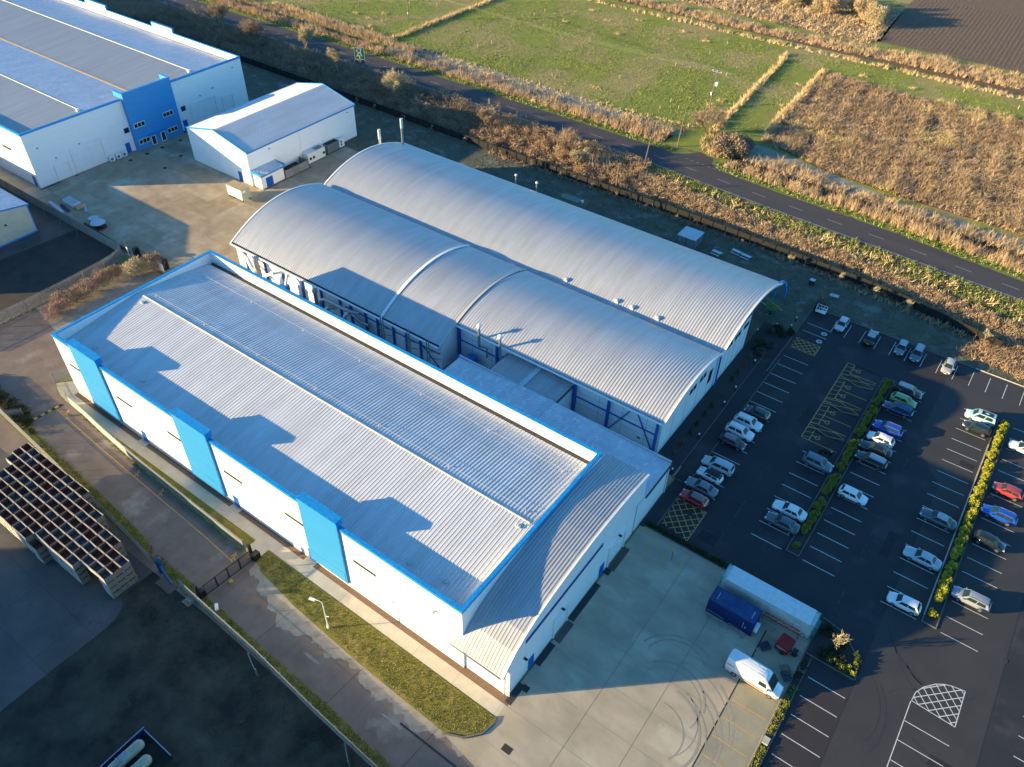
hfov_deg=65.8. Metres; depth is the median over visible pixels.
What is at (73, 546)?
wooden crate
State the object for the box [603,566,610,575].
gravel strip
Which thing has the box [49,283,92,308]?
bare shrub
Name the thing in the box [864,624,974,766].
tyre marks
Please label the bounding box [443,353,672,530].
link building
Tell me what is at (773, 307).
trailer lift
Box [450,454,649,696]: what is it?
curved roof extension
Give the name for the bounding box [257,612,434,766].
slab joints
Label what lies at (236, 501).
door
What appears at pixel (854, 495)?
parked car
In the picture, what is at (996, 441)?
shrub
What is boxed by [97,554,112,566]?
wooden crate
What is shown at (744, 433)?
parked car
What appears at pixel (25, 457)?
wooden crate
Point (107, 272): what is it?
bare shrub
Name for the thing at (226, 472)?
window
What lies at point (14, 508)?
wooden crate
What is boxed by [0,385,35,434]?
bramble hedge
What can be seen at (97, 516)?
wooden crate
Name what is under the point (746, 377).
kerb
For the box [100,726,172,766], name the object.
tank compound
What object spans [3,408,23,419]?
palisade fence
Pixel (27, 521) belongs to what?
wooden crate
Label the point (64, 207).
timber bundle
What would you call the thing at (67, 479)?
wooden crate
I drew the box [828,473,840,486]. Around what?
shrub
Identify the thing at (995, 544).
parked car
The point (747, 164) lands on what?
reeds
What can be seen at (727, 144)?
thicket
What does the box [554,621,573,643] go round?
door apron
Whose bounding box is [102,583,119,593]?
wooden crate
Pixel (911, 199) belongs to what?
field
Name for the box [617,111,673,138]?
reeds
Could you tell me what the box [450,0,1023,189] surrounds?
power line
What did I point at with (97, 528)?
wooden crate
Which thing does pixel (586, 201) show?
gravel patch
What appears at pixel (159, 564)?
blue gate post
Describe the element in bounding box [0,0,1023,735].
ground
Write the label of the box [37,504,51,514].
wooden crate
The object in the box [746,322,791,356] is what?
planting bed
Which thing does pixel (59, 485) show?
wooden crate
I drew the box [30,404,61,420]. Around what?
speed hump
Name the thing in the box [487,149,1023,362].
fence weeds
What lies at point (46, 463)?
wooden crate
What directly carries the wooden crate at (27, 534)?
on the wooden crate
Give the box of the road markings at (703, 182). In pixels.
[157,0,1023,300]
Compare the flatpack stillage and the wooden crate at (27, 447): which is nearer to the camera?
the wooden crate at (27, 447)
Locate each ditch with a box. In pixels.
[218,0,672,141]
[723,158,1023,266]
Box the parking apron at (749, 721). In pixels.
[693,632,801,766]
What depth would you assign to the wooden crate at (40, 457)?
111.85 m
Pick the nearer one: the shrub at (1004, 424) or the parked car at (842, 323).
the shrub at (1004, 424)
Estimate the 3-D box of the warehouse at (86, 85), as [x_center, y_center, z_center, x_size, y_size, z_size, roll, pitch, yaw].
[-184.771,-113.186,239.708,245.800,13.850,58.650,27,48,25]
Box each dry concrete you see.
[249,563,462,757]
[302,650,319,664]
[381,713,401,728]
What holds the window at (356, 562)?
in the warehouse at (420, 497)
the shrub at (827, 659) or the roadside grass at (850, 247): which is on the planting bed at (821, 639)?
the shrub at (827, 659)
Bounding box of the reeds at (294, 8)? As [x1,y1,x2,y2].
[272,0,388,40]
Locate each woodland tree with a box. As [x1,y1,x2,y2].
[783,0,802,6]
[801,0,815,4]
[810,0,826,12]
[821,0,848,15]
[845,0,864,12]
[853,0,875,19]
[863,0,889,25]
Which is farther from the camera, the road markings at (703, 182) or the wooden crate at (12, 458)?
the road markings at (703, 182)
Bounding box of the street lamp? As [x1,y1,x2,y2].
[309,597,329,628]
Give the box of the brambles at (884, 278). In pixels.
[622,171,1023,353]
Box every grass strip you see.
[0,407,389,766]
[111,435,253,547]
[256,551,494,735]
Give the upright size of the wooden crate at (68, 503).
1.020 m
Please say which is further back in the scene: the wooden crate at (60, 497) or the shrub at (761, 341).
the shrub at (761, 341)
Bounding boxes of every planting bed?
[656,530,821,618]
[657,395,726,475]
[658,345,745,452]
[710,351,758,396]
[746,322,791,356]
[750,655,809,766]
[787,378,893,554]
[807,619,855,678]
[923,422,1007,626]
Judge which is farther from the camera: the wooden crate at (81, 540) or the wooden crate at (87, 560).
the wooden crate at (81, 540)
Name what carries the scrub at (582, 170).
on the dark verge at (127, 6)
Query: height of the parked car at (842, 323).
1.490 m
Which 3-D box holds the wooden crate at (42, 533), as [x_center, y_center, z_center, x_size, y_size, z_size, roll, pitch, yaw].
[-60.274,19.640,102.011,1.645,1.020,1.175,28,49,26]
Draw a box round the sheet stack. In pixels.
[48,201,63,212]
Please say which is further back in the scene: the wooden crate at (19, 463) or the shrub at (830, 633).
the wooden crate at (19, 463)
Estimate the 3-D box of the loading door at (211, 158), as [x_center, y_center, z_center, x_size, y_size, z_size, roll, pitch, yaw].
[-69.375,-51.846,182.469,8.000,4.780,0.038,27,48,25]
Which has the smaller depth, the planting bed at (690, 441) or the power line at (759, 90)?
the planting bed at (690, 441)
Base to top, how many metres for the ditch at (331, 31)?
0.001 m
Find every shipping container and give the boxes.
[705,586,762,635]
[719,564,821,639]
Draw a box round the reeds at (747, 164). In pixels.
[734,158,1023,262]
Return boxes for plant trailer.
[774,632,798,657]
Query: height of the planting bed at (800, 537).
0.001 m
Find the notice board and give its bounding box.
[157,260,163,271]
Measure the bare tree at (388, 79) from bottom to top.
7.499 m
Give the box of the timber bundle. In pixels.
[60,204,69,211]
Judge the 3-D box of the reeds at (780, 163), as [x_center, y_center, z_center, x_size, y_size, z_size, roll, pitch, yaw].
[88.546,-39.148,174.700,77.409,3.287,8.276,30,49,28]
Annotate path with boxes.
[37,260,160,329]
[56,380,504,715]
[246,540,268,555]
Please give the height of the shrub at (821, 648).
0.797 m
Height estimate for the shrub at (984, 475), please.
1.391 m
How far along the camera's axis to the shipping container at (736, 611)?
97.90 m
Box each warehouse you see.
[0,0,248,187]
[51,250,602,666]
[185,82,356,188]
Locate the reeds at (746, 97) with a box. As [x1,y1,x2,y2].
[712,51,789,130]
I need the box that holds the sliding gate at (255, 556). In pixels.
[193,544,260,599]
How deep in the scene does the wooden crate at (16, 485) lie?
108.08 m
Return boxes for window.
[1,143,12,151]
[116,395,131,407]
[223,469,242,484]
[284,512,302,525]
[353,559,375,576]
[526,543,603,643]
[706,367,713,384]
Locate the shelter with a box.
[676,226,703,249]
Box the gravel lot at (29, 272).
[0,186,122,324]
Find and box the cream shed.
[0,188,37,247]
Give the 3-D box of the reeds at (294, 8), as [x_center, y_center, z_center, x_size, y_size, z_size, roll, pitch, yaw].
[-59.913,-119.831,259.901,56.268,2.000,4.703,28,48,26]
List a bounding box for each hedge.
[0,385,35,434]
[643,520,728,568]
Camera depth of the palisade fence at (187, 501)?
112.61 m
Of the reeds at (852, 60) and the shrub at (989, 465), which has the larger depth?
the reeds at (852, 60)
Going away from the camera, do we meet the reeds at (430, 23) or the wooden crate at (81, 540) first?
the wooden crate at (81, 540)
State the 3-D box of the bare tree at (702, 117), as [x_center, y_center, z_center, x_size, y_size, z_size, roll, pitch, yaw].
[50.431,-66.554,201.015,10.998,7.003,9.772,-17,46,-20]
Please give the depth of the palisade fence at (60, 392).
125.35 m
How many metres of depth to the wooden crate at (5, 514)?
104.43 m
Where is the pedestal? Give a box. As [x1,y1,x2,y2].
[762,735,770,745]
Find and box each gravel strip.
[75,393,508,705]
[263,166,310,190]
[505,682,522,704]
[534,642,554,665]
[568,582,600,621]
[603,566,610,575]
[639,485,673,526]
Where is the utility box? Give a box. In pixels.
[809,278,815,285]
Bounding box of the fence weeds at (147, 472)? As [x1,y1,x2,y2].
[82,416,240,548]
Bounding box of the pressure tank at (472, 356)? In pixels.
[466,353,476,363]
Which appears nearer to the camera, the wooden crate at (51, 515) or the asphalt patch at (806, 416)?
the wooden crate at (51, 515)
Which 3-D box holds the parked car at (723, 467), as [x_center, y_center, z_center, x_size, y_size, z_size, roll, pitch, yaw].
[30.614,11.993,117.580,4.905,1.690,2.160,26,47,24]
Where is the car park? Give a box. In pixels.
[649,309,1023,766]
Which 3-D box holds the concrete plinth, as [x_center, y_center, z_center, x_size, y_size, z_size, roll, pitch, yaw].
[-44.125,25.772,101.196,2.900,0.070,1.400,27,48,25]
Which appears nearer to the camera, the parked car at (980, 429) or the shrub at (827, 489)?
the shrub at (827, 489)
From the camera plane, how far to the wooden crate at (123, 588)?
100.21 m
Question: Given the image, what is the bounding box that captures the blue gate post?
[154,557,172,584]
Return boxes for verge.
[93,0,1023,355]
[195,0,1023,281]
[383,43,684,134]
[738,144,1023,252]
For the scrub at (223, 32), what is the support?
on the dark verge at (127, 6)
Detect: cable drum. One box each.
[88,215,98,222]
[90,218,106,230]
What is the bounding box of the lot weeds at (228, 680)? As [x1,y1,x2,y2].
[0,588,354,766]
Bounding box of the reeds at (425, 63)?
[209,0,667,141]
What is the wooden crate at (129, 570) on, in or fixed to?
on the wooden crate
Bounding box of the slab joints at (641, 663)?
[483,549,766,766]
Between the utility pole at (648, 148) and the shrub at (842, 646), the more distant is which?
the utility pole at (648, 148)
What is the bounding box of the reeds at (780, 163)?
[750,156,1023,257]
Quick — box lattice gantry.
[761,611,804,637]
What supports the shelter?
on the lawn at (259, 82)
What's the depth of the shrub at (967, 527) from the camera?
109.76 m
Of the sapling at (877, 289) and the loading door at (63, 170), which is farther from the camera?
the loading door at (63, 170)
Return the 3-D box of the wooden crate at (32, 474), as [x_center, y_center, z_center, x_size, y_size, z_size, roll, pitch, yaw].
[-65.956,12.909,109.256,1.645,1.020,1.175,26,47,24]
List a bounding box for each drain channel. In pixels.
[400,723,456,766]
[692,630,766,766]
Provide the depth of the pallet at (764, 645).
96.33 m
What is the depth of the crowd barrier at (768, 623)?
98.24 m
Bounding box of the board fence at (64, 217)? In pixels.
[0,178,120,251]
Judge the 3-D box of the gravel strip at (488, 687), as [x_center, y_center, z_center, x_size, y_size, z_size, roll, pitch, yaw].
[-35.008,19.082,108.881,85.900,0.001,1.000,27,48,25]
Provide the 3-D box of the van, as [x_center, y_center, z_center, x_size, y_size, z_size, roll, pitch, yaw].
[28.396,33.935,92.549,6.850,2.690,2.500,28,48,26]
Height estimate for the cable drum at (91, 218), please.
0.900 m
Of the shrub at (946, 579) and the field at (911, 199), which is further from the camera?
the field at (911, 199)
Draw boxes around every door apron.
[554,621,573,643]
[608,546,629,571]
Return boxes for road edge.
[155,0,1023,301]
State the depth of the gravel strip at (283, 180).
180.05 m
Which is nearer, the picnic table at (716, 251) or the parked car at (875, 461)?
the parked car at (875, 461)
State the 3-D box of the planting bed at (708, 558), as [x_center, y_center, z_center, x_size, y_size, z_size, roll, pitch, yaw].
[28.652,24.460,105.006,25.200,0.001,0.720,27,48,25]
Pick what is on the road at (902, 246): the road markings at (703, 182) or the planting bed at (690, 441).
the road markings at (703, 182)
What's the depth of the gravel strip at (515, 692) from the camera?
91.46 m
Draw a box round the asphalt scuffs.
[671,325,1020,704]
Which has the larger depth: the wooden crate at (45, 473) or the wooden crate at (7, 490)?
the wooden crate at (45, 473)
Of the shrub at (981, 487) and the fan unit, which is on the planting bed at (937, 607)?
the shrub at (981, 487)
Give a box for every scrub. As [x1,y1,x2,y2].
[128,1,499,133]
[468,112,651,188]
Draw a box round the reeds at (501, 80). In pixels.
[417,53,668,136]
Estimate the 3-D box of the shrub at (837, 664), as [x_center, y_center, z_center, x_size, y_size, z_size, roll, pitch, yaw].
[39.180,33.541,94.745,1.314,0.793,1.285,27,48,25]
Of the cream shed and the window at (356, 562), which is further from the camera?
the cream shed
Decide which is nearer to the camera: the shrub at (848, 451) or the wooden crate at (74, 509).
the wooden crate at (74, 509)
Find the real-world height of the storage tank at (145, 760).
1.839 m
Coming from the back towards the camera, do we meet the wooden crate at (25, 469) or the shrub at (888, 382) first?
the shrub at (888, 382)
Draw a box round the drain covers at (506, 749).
[128,131,1007,754]
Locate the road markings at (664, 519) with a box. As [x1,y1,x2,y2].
[58,337,880,766]
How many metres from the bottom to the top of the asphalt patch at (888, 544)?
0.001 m
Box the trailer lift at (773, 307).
[761,298,781,315]
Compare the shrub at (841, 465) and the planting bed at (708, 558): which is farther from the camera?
the shrub at (841, 465)
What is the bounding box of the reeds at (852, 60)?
[589,0,1023,100]
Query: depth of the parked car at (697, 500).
112.23 m
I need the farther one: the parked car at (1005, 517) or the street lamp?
the parked car at (1005, 517)
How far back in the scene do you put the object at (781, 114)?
215.48 m
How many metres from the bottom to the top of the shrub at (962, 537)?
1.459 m
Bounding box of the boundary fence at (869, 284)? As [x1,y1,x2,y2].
[81,0,1002,347]
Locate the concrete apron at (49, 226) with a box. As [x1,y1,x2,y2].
[0,186,75,259]
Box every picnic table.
[710,249,722,256]
[731,248,742,255]
[739,253,751,260]
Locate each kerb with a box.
[442,716,496,738]
[642,307,975,766]
[727,353,765,402]
[786,377,894,556]
[921,420,1009,628]
[923,368,1023,614]
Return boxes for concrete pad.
[0,448,152,710]
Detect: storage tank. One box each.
[107,739,144,766]
[131,754,151,766]
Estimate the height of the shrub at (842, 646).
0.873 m
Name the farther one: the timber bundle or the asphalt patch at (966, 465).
the timber bundle
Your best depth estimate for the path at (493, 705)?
103.50 m
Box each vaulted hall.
[230,183,723,452]
[324,118,786,384]
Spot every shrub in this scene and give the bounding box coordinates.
[41,293,72,320]
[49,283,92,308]
[74,273,103,294]
[91,264,121,287]
[117,257,148,276]
[138,251,164,274]
[751,343,758,348]
[755,347,765,355]
[757,338,766,346]
[763,340,775,348]
[767,325,774,332]
[773,324,783,332]
[778,331,787,337]
[787,328,794,334]
[792,542,800,547]
[801,520,812,534]
[807,510,820,522]
[812,496,825,511]
[816,646,826,657]
[816,650,825,658]
[818,624,827,633]
[821,480,835,494]
[823,654,832,664]
[825,623,834,630]
[827,630,838,637]
[827,643,836,652]
[827,643,839,651]
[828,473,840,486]
[833,649,844,657]
[834,659,844,668]
[836,458,848,471]
[838,654,846,664]
[839,641,849,650]
[842,447,853,460]
[847,439,859,451]
[849,670,856,676]
[851,665,857,671]
[853,423,866,437]
[853,650,860,658]
[861,413,871,425]
[865,404,878,415]
[871,394,883,406]
[878,384,887,395]
[882,379,892,388]
[927,608,938,617]
[934,584,948,602]
[938,571,952,586]
[944,560,958,574]
[950,543,964,560]
[954,530,968,544]
[959,519,972,534]
[963,507,978,521]
[968,492,983,507]
[973,480,987,492]
[980,470,990,483]
[982,459,994,471]
[986,446,998,459]
[992,436,1001,448]
[994,429,1005,439]
[997,419,1008,430]
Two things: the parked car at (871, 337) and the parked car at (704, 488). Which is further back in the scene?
the parked car at (871, 337)
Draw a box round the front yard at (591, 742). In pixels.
[445,526,810,766]
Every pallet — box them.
[758,640,771,650]
[780,663,792,674]
[781,670,792,681]
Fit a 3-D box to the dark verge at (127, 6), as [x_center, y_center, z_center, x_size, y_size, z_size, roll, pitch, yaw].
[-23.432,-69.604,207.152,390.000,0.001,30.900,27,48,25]
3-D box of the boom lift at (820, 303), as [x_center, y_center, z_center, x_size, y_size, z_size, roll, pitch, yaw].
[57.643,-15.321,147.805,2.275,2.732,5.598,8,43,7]
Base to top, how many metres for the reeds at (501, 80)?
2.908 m
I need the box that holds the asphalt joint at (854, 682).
[818,375,1023,766]
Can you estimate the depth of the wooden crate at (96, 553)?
100.21 m
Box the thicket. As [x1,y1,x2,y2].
[711,130,754,158]
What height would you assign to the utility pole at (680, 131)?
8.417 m
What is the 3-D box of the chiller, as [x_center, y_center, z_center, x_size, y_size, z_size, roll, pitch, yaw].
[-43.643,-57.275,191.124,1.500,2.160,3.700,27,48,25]
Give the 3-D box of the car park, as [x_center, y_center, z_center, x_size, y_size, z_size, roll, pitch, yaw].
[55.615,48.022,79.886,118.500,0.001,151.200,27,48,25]
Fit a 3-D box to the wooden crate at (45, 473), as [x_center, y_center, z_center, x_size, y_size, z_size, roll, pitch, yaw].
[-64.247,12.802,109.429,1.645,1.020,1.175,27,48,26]
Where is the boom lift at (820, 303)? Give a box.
[813,291,827,314]
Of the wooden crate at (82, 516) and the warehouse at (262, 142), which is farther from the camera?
the warehouse at (262, 142)
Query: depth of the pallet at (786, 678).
93.53 m
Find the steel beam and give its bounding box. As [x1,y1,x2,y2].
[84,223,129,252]
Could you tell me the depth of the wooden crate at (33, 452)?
112.56 m
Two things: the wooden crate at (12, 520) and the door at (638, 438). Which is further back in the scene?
the door at (638, 438)
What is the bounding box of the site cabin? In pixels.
[226,180,250,201]
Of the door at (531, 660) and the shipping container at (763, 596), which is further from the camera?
the shipping container at (763, 596)
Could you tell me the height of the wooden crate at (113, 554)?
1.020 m
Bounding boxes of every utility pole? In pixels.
[644,134,651,161]
[677,114,684,146]
[709,70,721,105]
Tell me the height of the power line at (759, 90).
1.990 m
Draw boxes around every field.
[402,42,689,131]
[615,0,1023,95]
[673,0,905,43]
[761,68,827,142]
[768,72,1023,232]
[878,0,1023,72]
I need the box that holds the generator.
[302,145,325,163]
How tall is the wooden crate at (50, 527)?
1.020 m
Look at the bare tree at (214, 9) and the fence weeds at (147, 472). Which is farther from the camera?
the bare tree at (214, 9)
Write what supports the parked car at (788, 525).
on the car park
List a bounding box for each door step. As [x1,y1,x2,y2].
[138,438,149,445]
[229,504,242,512]
[303,556,316,566]
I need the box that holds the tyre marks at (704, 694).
[644,634,733,766]
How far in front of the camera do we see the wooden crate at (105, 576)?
97.82 m
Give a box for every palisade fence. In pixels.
[0,244,122,323]
[0,408,152,561]
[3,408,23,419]
[50,369,71,382]
[50,374,67,400]
[67,396,245,549]
[177,579,376,766]
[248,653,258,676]
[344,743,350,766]
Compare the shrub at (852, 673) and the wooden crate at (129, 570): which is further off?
the wooden crate at (129, 570)
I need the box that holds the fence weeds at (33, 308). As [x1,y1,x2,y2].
[1,262,118,323]
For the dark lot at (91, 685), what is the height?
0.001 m
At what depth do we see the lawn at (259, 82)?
167.23 m
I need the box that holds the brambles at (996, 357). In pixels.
[956,337,1023,380]
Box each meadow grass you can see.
[287,0,482,35]
[399,0,780,125]
[726,44,1023,138]
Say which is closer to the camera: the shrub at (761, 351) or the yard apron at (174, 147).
the shrub at (761, 351)
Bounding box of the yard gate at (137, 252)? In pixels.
[132,246,169,270]
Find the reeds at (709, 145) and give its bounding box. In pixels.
[699,127,733,157]
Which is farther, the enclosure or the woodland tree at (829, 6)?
the woodland tree at (829, 6)
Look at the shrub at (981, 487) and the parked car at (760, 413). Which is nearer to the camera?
the shrub at (981, 487)
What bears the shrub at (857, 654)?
on the planting bed at (821, 639)
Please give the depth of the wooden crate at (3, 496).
106.78 m
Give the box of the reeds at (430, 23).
[387,0,492,40]
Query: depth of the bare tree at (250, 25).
242.94 m
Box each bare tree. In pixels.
[200,3,229,23]
[239,17,265,40]
[297,26,315,56]
[326,47,341,72]
[380,68,409,94]
[476,107,499,125]
[555,127,581,151]
[569,146,591,162]
[688,105,728,133]
[833,631,850,648]
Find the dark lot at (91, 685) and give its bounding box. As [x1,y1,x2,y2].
[0,572,370,766]
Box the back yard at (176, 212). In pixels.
[0,146,681,487]
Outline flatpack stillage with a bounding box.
[62,196,83,209]
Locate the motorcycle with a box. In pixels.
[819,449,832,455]
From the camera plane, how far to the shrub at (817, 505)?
112.27 m
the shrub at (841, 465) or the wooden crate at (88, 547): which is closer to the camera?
the wooden crate at (88, 547)
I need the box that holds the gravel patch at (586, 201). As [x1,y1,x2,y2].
[555,192,592,207]
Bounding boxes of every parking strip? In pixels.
[760,658,853,766]
[820,363,1023,766]
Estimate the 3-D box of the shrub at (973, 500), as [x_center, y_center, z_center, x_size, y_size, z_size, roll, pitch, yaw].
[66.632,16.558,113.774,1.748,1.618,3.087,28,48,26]
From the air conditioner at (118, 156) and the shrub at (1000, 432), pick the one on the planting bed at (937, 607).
the shrub at (1000, 432)
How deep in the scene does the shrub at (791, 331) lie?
142.09 m
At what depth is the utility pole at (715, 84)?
211.88 m
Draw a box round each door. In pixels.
[53,160,73,180]
[69,138,107,173]
[125,142,131,152]
[141,430,148,442]
[183,119,187,129]
[189,95,218,123]
[197,144,223,172]
[222,93,234,110]
[232,495,240,507]
[266,175,273,186]
[528,653,533,669]
[552,601,569,638]
[598,562,604,577]
[606,527,626,567]
[634,433,642,444]
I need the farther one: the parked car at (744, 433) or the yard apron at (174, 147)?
the yard apron at (174, 147)
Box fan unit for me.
[336,137,344,146]
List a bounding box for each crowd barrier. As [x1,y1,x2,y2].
[706,612,723,627]
[758,617,775,631]
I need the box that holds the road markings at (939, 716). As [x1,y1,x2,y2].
[697,320,1023,766]
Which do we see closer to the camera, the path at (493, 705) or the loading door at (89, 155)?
the path at (493, 705)
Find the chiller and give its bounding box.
[323,139,338,153]
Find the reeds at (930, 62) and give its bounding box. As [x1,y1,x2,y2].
[617,0,1023,89]
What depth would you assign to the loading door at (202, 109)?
200.34 m
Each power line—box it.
[448,0,1016,189]
[449,1,1020,193]
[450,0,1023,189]
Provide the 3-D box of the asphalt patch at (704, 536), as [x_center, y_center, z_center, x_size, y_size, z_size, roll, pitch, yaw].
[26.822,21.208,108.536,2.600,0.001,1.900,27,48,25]
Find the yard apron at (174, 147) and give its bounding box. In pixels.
[152,130,194,162]
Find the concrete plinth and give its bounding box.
[155,576,177,594]
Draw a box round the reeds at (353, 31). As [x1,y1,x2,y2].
[238,0,423,53]
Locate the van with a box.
[723,648,783,699]
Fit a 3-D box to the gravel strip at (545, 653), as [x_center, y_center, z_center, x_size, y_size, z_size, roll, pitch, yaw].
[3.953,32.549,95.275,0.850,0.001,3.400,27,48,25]
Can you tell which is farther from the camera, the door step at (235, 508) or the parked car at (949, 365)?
the parked car at (949, 365)
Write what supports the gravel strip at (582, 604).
on the front yard at (591, 742)
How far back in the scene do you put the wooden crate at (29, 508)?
105.22 m
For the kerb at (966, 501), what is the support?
on the car park
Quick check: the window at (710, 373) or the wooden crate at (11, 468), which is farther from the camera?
the window at (710, 373)
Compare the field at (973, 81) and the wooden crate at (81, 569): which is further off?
the field at (973, 81)
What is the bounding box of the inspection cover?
[181,596,194,606]
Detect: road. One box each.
[0,257,474,766]
[156,0,1023,300]
[674,152,717,169]
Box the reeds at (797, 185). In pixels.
[722,160,1023,273]
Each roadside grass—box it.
[646,165,1023,322]
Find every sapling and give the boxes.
[835,273,845,284]
[868,287,880,299]
[903,300,912,313]
[979,329,993,343]
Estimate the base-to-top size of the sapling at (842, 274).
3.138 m
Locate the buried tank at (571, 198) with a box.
[561,194,583,202]
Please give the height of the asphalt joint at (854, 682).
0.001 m
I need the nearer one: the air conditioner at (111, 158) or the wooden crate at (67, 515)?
the wooden crate at (67, 515)
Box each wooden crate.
[0,469,9,478]
[0,480,8,490]
[0,491,6,501]
[0,497,13,507]
[0,509,12,522]
[1,486,14,495]
[2,475,16,484]
[5,464,17,474]
[5,515,18,529]
[6,453,19,464]
[6,503,20,513]
[7,491,21,501]
[9,481,23,490]
[11,469,24,479]
[11,521,26,535]
[12,447,25,456]
[12,459,25,468]
[13,509,28,520]
[14,497,28,507]
[16,486,30,496]
[17,475,31,485]
[19,452,31,461]
[19,464,32,473]
[19,527,35,542]
[20,442,33,451]
[21,503,35,513]
[21,516,35,526]
[23,492,37,502]
[25,458,38,467]
[25,470,39,479]
[25,481,38,490]
[27,448,39,457]
[28,509,42,520]
[28,522,42,537]
[29,539,46,554]
[30,498,44,508]
[31,486,45,496]
[32,463,45,472]
[32,475,45,485]
[34,453,46,462]
[34,549,49,559]
[35,527,49,541]
[35,554,52,563]
[36,515,50,526]
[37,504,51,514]
[38,469,51,478]
[38,492,52,502]
[40,458,53,468]
[40,481,52,490]
[42,534,56,549]
[43,521,57,532]
[44,510,58,520]
[45,474,59,484]
[45,498,59,509]
[46,486,59,496]
[47,464,61,473]
[50,528,64,540]
[50,541,64,556]
[52,516,65,527]
[53,480,66,490]
[53,492,67,502]
[53,504,66,514]
[54,470,67,478]
[57,534,72,545]
[57,547,72,563]
[59,510,74,521]
[59,522,73,533]
[60,475,74,484]
[60,486,73,495]
[60,498,74,508]
[65,541,80,552]
[65,554,82,570]
[66,491,80,501]
[66,528,80,540]
[67,481,81,490]
[67,504,81,515]
[67,517,81,527]
[68,565,85,574]
[71,570,87,579]
[73,547,87,559]
[74,497,87,507]
[74,534,88,546]
[74,574,90,584]
[75,486,91,499]
[75,510,88,521]
[75,522,89,533]
[81,503,95,513]
[81,541,96,553]
[81,554,95,569]
[82,529,96,540]
[83,516,97,527]
[86,497,93,503]
[88,509,105,523]
[88,560,104,576]
[89,548,104,559]
[90,523,104,534]
[90,535,104,547]
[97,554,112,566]
[97,567,114,583]
[98,529,112,540]
[98,542,112,553]
[99,578,116,588]
[100,520,107,526]
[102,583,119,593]
[105,535,122,549]
[105,589,121,598]
[106,548,120,560]
[106,561,122,577]
[114,555,130,570]
[117,547,124,553]
[120,581,130,591]
[123,566,133,576]
[129,575,138,585]
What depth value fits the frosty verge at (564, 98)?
224.43 m
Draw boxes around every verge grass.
[716,163,1023,277]
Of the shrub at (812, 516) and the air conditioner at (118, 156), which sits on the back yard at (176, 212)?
the air conditioner at (118, 156)
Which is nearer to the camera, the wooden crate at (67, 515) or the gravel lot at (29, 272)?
the wooden crate at (67, 515)
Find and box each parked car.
[679,489,709,508]
[685,476,718,498]
[696,466,723,484]
[701,455,735,476]
[719,432,746,450]
[725,420,754,441]
[733,411,762,431]
[744,405,770,421]
[764,511,800,534]
[772,499,807,521]
[802,451,833,473]
[834,316,849,331]
[838,484,868,505]
[855,450,888,470]
[859,439,892,459]
[863,329,878,346]
[866,431,895,448]
[872,419,903,438]
[882,400,913,418]
[886,591,921,615]
[890,391,916,408]
[893,339,909,355]
[893,381,922,400]
[903,545,942,570]
[909,343,925,362]
[919,507,957,530]
[940,357,956,374]
[951,586,991,612]
[962,420,991,436]
[965,409,996,426]
[972,529,1006,552]
[981,503,1018,526]
[992,481,1023,501]
[1008,440,1023,454]
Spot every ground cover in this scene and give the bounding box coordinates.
[749,743,765,766]
[767,685,797,733]
[793,658,808,683]
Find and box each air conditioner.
[108,155,115,161]
[115,153,121,158]
[120,150,127,156]
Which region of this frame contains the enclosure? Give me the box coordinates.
[283,157,308,178]
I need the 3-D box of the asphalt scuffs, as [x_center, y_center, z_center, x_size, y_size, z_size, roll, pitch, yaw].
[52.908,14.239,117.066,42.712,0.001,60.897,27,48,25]
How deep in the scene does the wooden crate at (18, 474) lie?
109.54 m
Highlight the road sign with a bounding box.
[354,46,364,69]
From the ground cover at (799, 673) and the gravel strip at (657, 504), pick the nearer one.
the ground cover at (799, 673)
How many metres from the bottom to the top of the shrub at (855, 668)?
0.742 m
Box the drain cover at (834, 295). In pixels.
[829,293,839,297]
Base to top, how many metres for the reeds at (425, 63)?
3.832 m
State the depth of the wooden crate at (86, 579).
100.88 m
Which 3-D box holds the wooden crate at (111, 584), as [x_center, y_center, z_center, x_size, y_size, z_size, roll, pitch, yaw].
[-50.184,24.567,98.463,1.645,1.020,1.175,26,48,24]
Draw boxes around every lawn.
[184,130,771,344]
[241,62,1023,385]
[765,297,812,330]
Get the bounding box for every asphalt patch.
[696,529,718,546]
[797,407,814,424]
[879,531,897,558]
[927,754,951,766]
[951,371,971,381]
[959,460,974,469]
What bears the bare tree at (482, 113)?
on the dark verge at (127, 6)

